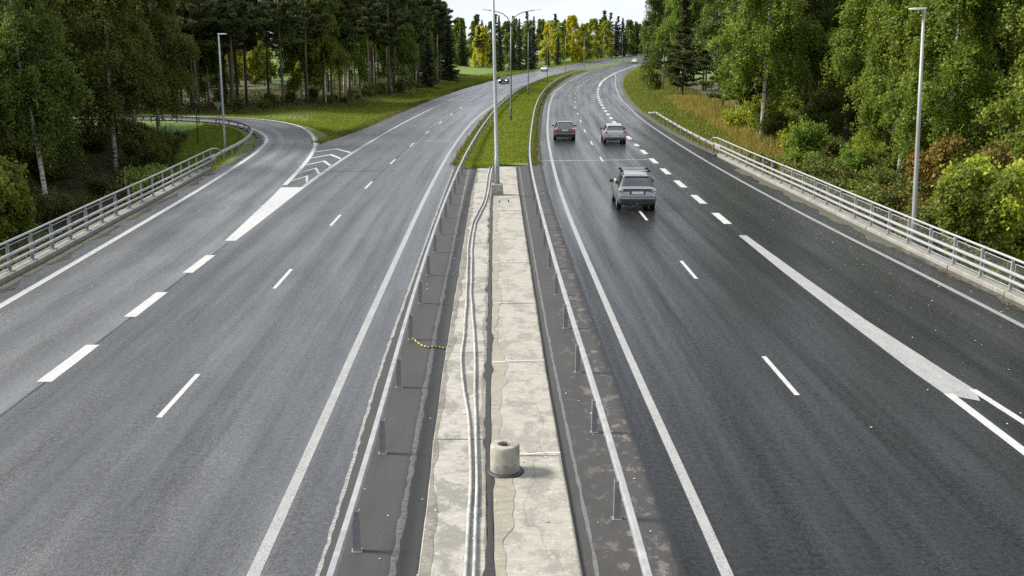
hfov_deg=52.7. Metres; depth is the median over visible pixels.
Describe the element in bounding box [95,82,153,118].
birch tree
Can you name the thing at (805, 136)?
shrub
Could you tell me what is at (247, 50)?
pine tree
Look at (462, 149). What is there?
median edge grass
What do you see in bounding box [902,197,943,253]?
shrub
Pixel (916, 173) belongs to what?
street lamp
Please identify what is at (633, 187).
suv
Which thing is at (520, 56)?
spruce tree
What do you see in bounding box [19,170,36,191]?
shrub
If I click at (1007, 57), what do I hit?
birch tree
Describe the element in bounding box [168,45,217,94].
birch tree
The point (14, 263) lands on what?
shrub
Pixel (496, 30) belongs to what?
pine tree
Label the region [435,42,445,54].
pine tree
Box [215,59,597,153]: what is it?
verge grass
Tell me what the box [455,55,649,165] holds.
median lawn
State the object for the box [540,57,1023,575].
carriageway
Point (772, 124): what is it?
shrub
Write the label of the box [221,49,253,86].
birch tree
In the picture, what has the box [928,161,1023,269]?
shrub
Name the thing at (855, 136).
shrub
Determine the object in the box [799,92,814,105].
shrub
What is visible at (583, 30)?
birch tree
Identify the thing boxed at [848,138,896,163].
shrub
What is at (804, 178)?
shrub
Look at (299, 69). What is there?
birch tree
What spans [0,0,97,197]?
birch tree
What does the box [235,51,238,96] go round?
pine tree
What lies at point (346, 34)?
pine tree
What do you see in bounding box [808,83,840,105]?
shrub
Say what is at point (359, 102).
woodland edge grass
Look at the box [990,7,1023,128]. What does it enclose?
birch tree
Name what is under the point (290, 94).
shrub
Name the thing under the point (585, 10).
sky
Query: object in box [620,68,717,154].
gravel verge
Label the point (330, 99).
shrub
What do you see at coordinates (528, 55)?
street lamp
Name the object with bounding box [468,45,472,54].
shrub
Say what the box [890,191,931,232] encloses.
shrub
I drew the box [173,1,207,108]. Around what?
pine tree
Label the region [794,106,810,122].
shrub
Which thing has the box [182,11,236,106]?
birch tree
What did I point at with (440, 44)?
pine tree
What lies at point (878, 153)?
shrub
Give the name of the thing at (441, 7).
pine tree
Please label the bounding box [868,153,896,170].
shrub
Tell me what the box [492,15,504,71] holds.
spruce tree
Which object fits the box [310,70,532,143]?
edge grass
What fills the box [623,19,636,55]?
birch tree
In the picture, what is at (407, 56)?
birch tree
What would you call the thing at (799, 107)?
shrub
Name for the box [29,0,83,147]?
birch tree
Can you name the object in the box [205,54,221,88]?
birch tree
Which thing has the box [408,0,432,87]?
pine tree
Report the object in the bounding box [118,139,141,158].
shrub
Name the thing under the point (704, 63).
pine tree
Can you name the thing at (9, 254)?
bridge railing
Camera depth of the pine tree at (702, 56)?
177.53 m
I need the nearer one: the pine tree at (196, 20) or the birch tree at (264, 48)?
the pine tree at (196, 20)
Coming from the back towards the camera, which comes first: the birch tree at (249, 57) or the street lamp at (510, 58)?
the birch tree at (249, 57)
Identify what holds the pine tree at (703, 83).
on the ground at (190, 125)
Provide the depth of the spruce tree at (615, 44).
439.28 m
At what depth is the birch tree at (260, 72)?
200.12 m
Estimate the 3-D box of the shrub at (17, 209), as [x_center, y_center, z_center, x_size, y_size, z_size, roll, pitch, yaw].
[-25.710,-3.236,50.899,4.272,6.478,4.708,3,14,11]
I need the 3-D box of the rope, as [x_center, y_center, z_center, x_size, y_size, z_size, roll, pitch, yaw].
[-2.275,1.369,27.470,1.490,0.299,0.369,10,17,37]
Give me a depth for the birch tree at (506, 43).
325.34 m
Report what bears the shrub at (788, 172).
on the ground at (190, 125)
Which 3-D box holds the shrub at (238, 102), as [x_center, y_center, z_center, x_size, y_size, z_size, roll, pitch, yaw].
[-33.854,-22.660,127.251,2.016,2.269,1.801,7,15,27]
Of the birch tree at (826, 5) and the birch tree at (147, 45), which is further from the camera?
the birch tree at (826, 5)
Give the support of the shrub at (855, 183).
on the ground at (190, 125)
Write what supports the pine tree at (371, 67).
on the ground at (190, 125)
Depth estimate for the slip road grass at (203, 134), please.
90.42 m
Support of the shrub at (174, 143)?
on the ground at (190, 125)
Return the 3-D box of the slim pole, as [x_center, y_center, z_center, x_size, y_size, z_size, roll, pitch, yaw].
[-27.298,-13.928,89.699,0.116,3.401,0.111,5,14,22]
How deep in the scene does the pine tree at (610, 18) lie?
525.09 m
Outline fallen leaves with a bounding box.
[25,167,1020,574]
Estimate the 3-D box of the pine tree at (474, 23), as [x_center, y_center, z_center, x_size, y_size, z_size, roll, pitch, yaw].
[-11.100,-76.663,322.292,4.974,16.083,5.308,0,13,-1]
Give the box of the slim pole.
[195,107,198,142]
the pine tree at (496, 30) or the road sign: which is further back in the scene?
the pine tree at (496, 30)
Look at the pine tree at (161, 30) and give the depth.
121.90 m
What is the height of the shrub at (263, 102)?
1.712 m
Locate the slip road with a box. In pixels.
[0,116,318,413]
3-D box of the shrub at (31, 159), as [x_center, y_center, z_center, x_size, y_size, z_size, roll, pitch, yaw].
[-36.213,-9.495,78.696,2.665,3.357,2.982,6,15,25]
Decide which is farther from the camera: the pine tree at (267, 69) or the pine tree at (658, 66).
the pine tree at (658, 66)
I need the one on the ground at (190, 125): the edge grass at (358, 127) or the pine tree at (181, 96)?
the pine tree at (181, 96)
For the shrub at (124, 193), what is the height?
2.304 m
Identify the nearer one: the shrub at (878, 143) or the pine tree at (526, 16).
the shrub at (878, 143)
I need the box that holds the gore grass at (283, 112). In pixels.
[122,107,396,136]
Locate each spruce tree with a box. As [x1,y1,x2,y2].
[419,27,438,88]
[439,27,459,81]
[457,23,467,65]
[463,32,469,65]
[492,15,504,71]
[504,22,509,39]
[507,39,518,70]
[514,19,524,70]
[521,23,534,70]
[530,16,538,68]
[540,20,545,44]
[544,41,550,66]
[554,33,561,64]
[610,21,621,56]
[618,18,629,55]
[630,22,642,54]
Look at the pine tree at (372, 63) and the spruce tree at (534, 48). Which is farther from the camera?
the spruce tree at (534, 48)
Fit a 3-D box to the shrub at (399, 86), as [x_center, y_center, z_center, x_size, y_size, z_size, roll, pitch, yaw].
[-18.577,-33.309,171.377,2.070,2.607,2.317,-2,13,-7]
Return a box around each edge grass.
[70,73,491,114]
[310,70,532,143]
[450,75,571,165]
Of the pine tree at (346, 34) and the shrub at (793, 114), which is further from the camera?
the pine tree at (346, 34)
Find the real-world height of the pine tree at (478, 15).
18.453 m
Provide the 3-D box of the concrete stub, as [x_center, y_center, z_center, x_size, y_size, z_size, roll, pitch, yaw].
[-0.130,3.143,19.186,0.720,0.545,0.720,0,13,0]
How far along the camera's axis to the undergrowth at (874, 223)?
74.70 m
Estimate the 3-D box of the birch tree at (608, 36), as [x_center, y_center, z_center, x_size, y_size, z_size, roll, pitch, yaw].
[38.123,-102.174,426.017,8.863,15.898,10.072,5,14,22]
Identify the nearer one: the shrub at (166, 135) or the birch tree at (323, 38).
the shrub at (166, 135)
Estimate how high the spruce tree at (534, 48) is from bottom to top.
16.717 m
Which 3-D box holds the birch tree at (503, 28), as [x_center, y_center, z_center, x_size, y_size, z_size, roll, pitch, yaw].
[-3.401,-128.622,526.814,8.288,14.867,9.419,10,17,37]
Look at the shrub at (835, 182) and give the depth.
65.39 m
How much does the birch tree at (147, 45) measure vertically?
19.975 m
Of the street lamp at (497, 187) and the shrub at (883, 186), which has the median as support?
the street lamp at (497, 187)
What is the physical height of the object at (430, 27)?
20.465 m
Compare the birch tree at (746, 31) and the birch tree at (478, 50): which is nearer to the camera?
the birch tree at (746, 31)
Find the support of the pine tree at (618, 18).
on the ground at (190, 125)
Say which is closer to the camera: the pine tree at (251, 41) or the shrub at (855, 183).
the shrub at (855, 183)
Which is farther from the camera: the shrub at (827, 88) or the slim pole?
the shrub at (827, 88)
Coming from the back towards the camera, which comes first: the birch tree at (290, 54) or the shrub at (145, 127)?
the birch tree at (290, 54)
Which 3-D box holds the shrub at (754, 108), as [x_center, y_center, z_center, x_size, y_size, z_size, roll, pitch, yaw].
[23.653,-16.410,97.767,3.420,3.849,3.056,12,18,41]
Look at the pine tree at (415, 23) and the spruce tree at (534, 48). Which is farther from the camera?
the spruce tree at (534, 48)
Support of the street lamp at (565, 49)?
on the median lawn at (526, 163)
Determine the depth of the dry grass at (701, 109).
107.06 m
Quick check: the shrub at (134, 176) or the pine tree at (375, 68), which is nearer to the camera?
the shrub at (134, 176)
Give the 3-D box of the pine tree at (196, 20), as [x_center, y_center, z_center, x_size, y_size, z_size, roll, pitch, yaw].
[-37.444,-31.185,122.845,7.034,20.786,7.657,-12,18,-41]
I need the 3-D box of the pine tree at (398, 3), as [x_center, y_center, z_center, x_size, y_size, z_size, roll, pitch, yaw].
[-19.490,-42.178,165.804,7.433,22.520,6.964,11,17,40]
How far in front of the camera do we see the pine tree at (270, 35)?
150.84 m
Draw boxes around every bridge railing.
[0,148,223,273]
[709,137,1023,293]
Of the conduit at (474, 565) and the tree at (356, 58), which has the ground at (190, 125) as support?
the tree at (356, 58)
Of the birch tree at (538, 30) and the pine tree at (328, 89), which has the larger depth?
the birch tree at (538, 30)
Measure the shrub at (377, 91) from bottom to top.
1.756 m
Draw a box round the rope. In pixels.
[412,337,450,348]
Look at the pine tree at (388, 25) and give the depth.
160.71 m
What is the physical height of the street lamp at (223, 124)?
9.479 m
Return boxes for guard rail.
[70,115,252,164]
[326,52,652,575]
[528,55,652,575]
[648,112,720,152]
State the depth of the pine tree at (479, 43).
315.37 m
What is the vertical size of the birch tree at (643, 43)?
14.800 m
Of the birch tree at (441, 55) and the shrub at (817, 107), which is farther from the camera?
the birch tree at (441, 55)
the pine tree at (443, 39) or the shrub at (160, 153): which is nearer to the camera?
the shrub at (160, 153)
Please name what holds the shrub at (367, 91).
on the ground at (190, 125)
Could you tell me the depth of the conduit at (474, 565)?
21.22 m
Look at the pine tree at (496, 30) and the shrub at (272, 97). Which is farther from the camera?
the pine tree at (496, 30)
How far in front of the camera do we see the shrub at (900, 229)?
49.19 m
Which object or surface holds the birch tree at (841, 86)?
on the ground at (190, 125)
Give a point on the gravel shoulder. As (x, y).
(539, 133)
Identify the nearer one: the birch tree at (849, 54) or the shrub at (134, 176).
the shrub at (134, 176)
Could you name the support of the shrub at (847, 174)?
on the ground at (190, 125)
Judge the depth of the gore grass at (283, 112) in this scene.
119.60 m
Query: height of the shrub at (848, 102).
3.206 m
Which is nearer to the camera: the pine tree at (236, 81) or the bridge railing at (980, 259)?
the bridge railing at (980, 259)
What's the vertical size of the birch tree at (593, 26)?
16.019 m
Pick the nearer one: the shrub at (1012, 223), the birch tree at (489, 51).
the shrub at (1012, 223)
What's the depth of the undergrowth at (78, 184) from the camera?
78.59 m
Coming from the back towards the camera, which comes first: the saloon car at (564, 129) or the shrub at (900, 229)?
the saloon car at (564, 129)
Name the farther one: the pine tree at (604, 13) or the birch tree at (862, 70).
the pine tree at (604, 13)
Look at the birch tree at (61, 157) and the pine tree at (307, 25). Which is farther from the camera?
the pine tree at (307, 25)
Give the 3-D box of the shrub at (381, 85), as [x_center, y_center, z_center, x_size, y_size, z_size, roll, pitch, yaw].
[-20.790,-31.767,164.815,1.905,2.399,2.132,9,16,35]
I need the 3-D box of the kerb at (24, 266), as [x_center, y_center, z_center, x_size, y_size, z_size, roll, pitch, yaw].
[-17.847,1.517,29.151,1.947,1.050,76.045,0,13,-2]
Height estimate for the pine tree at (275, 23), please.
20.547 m
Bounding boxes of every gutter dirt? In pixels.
[0,173,214,292]
[734,169,899,246]
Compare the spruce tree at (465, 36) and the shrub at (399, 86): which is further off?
the spruce tree at (465, 36)
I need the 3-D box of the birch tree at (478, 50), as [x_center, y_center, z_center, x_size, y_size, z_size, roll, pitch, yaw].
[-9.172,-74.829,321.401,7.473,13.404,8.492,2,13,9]
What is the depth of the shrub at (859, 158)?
79.74 m
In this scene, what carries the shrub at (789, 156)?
on the ground at (190, 125)
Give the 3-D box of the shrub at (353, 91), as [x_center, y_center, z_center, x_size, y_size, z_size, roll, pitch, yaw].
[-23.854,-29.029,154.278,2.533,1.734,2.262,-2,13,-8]
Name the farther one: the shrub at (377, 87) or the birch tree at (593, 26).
the birch tree at (593, 26)
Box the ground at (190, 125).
[0,45,1023,292]
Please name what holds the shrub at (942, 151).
on the ground at (190, 125)
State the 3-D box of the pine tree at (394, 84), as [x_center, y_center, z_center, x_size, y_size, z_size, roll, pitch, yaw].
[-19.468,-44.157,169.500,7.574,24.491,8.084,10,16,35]
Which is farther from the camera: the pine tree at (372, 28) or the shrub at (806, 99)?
the pine tree at (372, 28)
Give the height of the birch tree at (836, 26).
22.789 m
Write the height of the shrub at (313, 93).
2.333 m
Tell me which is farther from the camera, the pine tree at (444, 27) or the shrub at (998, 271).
the pine tree at (444, 27)
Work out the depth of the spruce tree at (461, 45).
332.23 m
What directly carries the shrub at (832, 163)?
on the ground at (190, 125)
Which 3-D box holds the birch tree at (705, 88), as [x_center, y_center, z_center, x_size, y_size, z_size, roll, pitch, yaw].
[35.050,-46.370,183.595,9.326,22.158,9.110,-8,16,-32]
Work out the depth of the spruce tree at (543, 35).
483.56 m
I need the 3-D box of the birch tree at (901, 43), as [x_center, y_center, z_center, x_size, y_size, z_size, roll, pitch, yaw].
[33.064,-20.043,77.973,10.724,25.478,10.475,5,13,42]
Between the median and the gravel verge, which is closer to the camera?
the median
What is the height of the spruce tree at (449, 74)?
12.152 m
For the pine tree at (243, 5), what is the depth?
133.16 m
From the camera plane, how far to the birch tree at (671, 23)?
169.28 m
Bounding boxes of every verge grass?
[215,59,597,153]
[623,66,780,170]
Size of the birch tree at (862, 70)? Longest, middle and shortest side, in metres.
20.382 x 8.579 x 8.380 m
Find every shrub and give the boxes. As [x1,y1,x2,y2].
[0,155,39,259]
[0,254,20,271]
[10,145,51,184]
[13,144,32,163]
[16,223,54,256]
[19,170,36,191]
[32,187,83,237]
[69,188,120,223]
[78,129,111,152]
[78,171,118,197]
[109,182,136,204]
[110,166,131,187]
[115,116,126,136]
[115,162,175,201]
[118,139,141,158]
[119,154,147,171]
[124,121,154,142]
[135,136,173,168]
[139,134,184,161]
[140,128,179,147]
[173,130,188,139]
[229,95,244,111]
[255,98,273,109]
[260,91,276,107]
[285,90,297,103]
[308,86,320,99]
[309,97,316,103]
[322,94,334,102]
[338,96,347,102]
[344,87,360,96]
[353,93,360,98]
[360,87,374,97]
[362,82,375,88]
[371,85,383,94]
[372,87,381,94]
[376,82,388,93]
[395,79,405,93]
[413,82,424,88]
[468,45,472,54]
[722,105,750,128]
[734,93,766,107]
[740,94,779,131]
[742,152,780,173]
[751,110,791,137]
[772,100,803,114]
[776,128,791,153]
[776,148,820,169]
[783,114,833,156]
[783,161,822,178]
[786,108,800,124]
[788,174,821,188]
[790,155,841,178]
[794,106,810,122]
[795,173,854,203]
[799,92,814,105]
[802,153,845,169]
[803,86,850,126]
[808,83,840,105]
[817,108,847,137]
[818,164,862,188]
[820,83,849,119]
[820,134,847,157]
[834,140,873,174]
[835,177,880,212]
[837,175,931,233]
[839,96,865,122]
[845,106,862,130]
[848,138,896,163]
[850,128,886,144]
[859,161,891,181]
[859,181,897,192]
[860,140,888,150]
[860,141,886,160]
[864,164,911,189]
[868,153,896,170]
[889,178,906,194]
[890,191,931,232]
[891,222,942,248]
[902,133,1016,257]
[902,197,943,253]
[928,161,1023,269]
[931,148,1023,289]
[972,262,1019,288]
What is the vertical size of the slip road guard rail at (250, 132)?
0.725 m
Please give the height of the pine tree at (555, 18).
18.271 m
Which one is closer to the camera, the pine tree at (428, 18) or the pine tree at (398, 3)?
the pine tree at (398, 3)
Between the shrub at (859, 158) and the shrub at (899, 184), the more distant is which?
the shrub at (859, 158)
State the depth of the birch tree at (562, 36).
514.01 m
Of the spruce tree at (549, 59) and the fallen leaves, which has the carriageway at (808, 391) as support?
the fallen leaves
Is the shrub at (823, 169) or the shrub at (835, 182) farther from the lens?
the shrub at (823, 169)
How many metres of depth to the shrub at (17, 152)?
82.91 m
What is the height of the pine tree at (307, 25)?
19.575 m
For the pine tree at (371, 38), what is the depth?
170.73 m
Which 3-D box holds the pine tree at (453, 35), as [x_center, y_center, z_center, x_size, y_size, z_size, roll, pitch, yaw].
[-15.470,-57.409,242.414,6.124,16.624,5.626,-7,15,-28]
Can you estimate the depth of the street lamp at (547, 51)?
204.62 m
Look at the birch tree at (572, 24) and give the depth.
378.18 m
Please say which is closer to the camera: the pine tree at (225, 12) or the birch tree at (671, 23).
the pine tree at (225, 12)
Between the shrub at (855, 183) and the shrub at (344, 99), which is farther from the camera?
the shrub at (344, 99)
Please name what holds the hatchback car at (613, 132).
on the carriageway at (808, 391)
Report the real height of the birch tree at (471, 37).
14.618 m
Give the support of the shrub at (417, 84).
on the ground at (190, 125)
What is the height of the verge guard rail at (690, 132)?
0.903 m
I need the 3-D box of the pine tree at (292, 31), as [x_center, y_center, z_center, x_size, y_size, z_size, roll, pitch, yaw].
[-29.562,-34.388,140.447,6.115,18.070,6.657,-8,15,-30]
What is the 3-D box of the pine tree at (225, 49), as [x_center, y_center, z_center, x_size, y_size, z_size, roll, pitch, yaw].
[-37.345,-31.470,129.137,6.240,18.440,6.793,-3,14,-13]
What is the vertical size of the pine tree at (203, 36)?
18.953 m
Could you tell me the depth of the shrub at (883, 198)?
51.61 m
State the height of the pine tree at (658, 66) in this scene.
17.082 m
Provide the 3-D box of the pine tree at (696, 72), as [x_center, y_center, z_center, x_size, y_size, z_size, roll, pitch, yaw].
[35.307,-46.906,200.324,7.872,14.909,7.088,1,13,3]
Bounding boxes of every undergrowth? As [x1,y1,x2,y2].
[1,122,222,270]
[71,72,460,114]
[713,103,1023,290]
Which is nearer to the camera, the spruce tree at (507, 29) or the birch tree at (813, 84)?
the birch tree at (813, 84)
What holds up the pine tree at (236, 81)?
on the ground at (190, 125)
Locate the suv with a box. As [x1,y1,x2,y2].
[610,167,655,208]
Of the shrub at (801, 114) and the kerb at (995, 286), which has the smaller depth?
the kerb at (995, 286)
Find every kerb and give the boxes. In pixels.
[0,167,211,283]
[717,154,1023,304]
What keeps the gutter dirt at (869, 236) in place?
on the carriageway at (808, 391)
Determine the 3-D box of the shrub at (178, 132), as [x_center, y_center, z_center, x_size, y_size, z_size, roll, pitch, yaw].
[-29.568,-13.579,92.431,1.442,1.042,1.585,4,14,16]
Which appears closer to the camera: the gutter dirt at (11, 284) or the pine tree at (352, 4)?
the gutter dirt at (11, 284)
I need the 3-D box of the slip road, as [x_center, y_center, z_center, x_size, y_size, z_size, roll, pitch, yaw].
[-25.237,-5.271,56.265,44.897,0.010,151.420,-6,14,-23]
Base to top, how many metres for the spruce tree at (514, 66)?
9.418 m
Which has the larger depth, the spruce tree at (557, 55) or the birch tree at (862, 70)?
the spruce tree at (557, 55)
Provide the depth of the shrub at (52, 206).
61.92 m
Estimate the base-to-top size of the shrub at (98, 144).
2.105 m
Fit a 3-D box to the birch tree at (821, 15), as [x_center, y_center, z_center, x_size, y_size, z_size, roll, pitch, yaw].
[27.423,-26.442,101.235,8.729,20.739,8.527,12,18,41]
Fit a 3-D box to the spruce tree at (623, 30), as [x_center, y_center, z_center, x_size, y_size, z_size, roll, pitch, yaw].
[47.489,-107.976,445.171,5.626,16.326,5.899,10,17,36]
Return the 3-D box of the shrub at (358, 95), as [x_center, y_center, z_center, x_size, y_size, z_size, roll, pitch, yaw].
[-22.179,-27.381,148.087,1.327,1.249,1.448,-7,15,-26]
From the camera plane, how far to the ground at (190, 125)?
98.08 m
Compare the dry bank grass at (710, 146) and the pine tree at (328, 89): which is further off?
the pine tree at (328, 89)
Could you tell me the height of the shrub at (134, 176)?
2.407 m
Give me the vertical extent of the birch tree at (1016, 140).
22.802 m
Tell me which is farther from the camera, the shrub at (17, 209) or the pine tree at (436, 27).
the pine tree at (436, 27)
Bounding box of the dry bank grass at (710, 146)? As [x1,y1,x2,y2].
[693,138,849,211]
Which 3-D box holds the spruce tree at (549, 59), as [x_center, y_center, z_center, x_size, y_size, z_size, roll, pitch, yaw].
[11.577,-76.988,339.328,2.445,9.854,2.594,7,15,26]
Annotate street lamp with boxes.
[217,33,227,154]
[480,9,540,119]
[492,0,502,195]
[513,21,543,95]
[533,26,561,82]
[553,29,577,74]
[909,7,926,242]
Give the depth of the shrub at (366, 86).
168.74 m
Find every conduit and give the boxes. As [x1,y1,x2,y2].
[460,167,489,575]
[470,166,492,575]
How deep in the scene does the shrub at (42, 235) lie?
54.54 m
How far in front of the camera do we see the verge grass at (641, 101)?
132.47 m
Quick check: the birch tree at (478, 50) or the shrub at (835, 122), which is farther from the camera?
the birch tree at (478, 50)
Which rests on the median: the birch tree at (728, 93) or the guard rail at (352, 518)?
the guard rail at (352, 518)
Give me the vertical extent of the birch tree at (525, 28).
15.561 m
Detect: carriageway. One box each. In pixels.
[0,53,643,575]
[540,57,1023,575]
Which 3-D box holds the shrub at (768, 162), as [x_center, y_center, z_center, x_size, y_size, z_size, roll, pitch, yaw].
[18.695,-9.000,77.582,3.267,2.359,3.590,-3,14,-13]
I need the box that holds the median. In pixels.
[315,166,685,575]
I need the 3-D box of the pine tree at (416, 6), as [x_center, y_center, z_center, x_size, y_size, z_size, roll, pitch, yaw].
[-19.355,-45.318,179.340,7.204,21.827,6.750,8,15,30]
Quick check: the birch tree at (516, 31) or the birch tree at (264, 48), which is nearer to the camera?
the birch tree at (264, 48)
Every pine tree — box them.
[151,0,185,112]
[159,0,183,106]
[159,0,222,112]
[166,8,216,111]
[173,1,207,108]
[199,0,237,109]
[203,0,262,111]
[205,0,255,103]
[219,0,246,102]
[221,0,247,97]
[232,29,257,99]
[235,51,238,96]
[236,0,262,103]
[246,0,284,93]
[246,0,310,106]
[257,31,284,95]
[275,0,297,91]
[286,0,330,103]
[315,0,355,95]
[326,67,329,92]
[331,0,359,102]
[337,0,369,99]
[351,0,387,88]
[355,26,375,89]
[358,6,383,83]
[365,0,405,92]
[365,0,411,92]
[368,0,412,95]
[370,51,371,81]
[371,44,373,82]
[395,0,426,88]
[404,0,420,86]
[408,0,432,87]
[411,0,438,80]
[427,0,452,77]
[427,4,450,76]
[431,31,445,48]
[433,1,456,78]
[433,35,443,49]
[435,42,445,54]
[436,0,451,77]
[445,7,458,69]
[469,16,478,67]
[471,14,481,31]
[472,26,485,67]
[489,14,501,38]
[522,12,528,32]
[553,14,557,34]
[599,10,606,43]
[609,12,614,31]
[612,16,621,33]
[641,6,671,80]
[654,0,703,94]
[680,0,714,90]
[684,57,710,82]
[689,19,727,105]
[697,0,789,105]
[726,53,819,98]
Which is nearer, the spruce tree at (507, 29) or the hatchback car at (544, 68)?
the hatchback car at (544, 68)
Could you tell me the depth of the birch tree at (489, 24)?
538.13 m
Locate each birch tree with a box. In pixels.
[0,0,89,181]
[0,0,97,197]
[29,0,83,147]
[56,0,172,172]
[67,0,114,137]
[82,0,171,124]
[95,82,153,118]
[113,0,202,132]
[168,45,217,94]
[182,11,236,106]
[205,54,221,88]
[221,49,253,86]
[237,47,260,82]
[249,33,277,85]
[262,46,276,67]
[271,0,329,101]
[294,60,309,78]
[297,0,351,103]
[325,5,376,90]
[332,62,352,87]
[334,37,367,92]
[369,44,381,80]
[370,3,420,90]
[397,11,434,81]
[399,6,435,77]
[417,53,438,72]
[433,15,454,71]
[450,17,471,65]
[467,20,474,45]
[471,25,489,67]
[485,37,498,68]
[487,21,496,40]
[501,21,512,38]
[501,32,516,64]
[514,26,519,42]
[522,20,537,43]
[536,19,545,42]
[538,21,556,61]
[551,19,564,45]
[553,22,570,61]
[563,14,586,61]
[575,24,593,61]
[586,18,605,59]
[598,20,613,58]
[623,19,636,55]
[636,0,690,89]
[636,24,650,54]
[650,0,711,91]
[691,0,765,108]
[692,1,713,89]
[702,0,828,137]
[716,53,769,100]
[755,0,838,64]
[758,0,838,109]
[796,0,834,93]
[797,0,845,92]
[812,0,858,100]
[818,0,883,124]
[837,19,887,122]
[841,0,942,173]
[855,27,906,165]
[872,0,1020,167]
[876,0,1022,142]
[925,0,1023,142]
[971,0,1023,163]
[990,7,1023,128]
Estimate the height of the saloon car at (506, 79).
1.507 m
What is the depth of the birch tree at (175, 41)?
91.29 m
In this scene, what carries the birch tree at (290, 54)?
on the ground at (190, 125)
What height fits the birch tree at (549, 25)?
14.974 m
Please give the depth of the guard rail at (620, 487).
21.30 m
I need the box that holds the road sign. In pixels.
[213,102,220,124]
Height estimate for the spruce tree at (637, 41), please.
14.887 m
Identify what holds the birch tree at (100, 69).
on the ground at (190, 125)
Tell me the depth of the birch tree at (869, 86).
79.14 m
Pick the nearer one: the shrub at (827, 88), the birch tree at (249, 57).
the shrub at (827, 88)
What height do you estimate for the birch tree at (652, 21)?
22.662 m
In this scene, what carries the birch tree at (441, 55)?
on the ground at (190, 125)
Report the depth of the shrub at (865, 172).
77.92 m
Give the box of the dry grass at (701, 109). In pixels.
[662,92,850,181]
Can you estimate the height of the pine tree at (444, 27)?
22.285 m
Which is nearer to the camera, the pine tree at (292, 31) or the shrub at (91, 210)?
the shrub at (91, 210)
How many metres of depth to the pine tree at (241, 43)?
137.06 m
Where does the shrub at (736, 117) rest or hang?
on the ground at (190, 125)
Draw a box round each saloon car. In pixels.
[499,76,509,83]
[552,121,575,139]
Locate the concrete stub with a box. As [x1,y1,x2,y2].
[486,439,523,478]
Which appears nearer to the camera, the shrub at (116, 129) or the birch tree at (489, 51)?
the shrub at (116, 129)
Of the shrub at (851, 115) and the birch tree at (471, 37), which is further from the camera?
the birch tree at (471, 37)
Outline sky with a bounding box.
[249,0,691,42]
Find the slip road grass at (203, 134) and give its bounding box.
[168,118,345,184]
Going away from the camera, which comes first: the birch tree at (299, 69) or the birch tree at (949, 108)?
the birch tree at (949, 108)
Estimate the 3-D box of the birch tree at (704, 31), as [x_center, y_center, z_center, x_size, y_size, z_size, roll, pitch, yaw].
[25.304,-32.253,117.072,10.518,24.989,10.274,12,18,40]
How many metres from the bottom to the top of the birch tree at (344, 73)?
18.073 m
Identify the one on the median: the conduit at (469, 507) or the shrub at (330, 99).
the conduit at (469, 507)
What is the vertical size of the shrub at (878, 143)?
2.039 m
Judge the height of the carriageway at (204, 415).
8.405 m
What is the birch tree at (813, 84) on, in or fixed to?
on the ground at (190, 125)
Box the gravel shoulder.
[532,57,644,165]
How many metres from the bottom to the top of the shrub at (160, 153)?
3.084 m
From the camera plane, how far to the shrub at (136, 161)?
82.29 m
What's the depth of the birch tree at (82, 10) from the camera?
89.91 m
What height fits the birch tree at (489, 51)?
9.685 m
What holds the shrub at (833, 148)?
on the ground at (190, 125)
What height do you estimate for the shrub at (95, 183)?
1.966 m
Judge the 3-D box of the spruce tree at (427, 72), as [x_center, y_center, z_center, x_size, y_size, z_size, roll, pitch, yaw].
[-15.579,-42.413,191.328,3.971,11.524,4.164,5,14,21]
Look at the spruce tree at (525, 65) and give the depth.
307.86 m
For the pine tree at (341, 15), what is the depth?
139.37 m
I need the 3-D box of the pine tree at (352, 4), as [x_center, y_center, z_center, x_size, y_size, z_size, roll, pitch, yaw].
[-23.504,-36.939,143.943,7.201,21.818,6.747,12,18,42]
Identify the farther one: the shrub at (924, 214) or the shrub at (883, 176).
the shrub at (883, 176)
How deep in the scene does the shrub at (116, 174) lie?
78.77 m
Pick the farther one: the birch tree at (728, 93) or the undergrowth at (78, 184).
the birch tree at (728, 93)
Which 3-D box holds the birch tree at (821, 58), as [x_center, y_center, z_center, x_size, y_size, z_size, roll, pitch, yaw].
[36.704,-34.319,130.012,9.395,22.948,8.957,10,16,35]
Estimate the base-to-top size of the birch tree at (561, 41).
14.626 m
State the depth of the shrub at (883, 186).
69.87 m
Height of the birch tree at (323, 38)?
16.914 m
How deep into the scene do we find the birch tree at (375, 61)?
211.00 m
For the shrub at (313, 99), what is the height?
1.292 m
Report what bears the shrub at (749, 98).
on the ground at (190, 125)
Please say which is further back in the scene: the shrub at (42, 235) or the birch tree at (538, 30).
the birch tree at (538, 30)
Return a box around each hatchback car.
[540,66,548,70]
[600,123,625,142]
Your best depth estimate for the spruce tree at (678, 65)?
158.98 m
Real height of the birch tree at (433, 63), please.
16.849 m
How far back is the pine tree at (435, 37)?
222.44 m
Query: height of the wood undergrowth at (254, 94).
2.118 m
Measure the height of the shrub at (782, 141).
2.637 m
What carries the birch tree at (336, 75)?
on the ground at (190, 125)

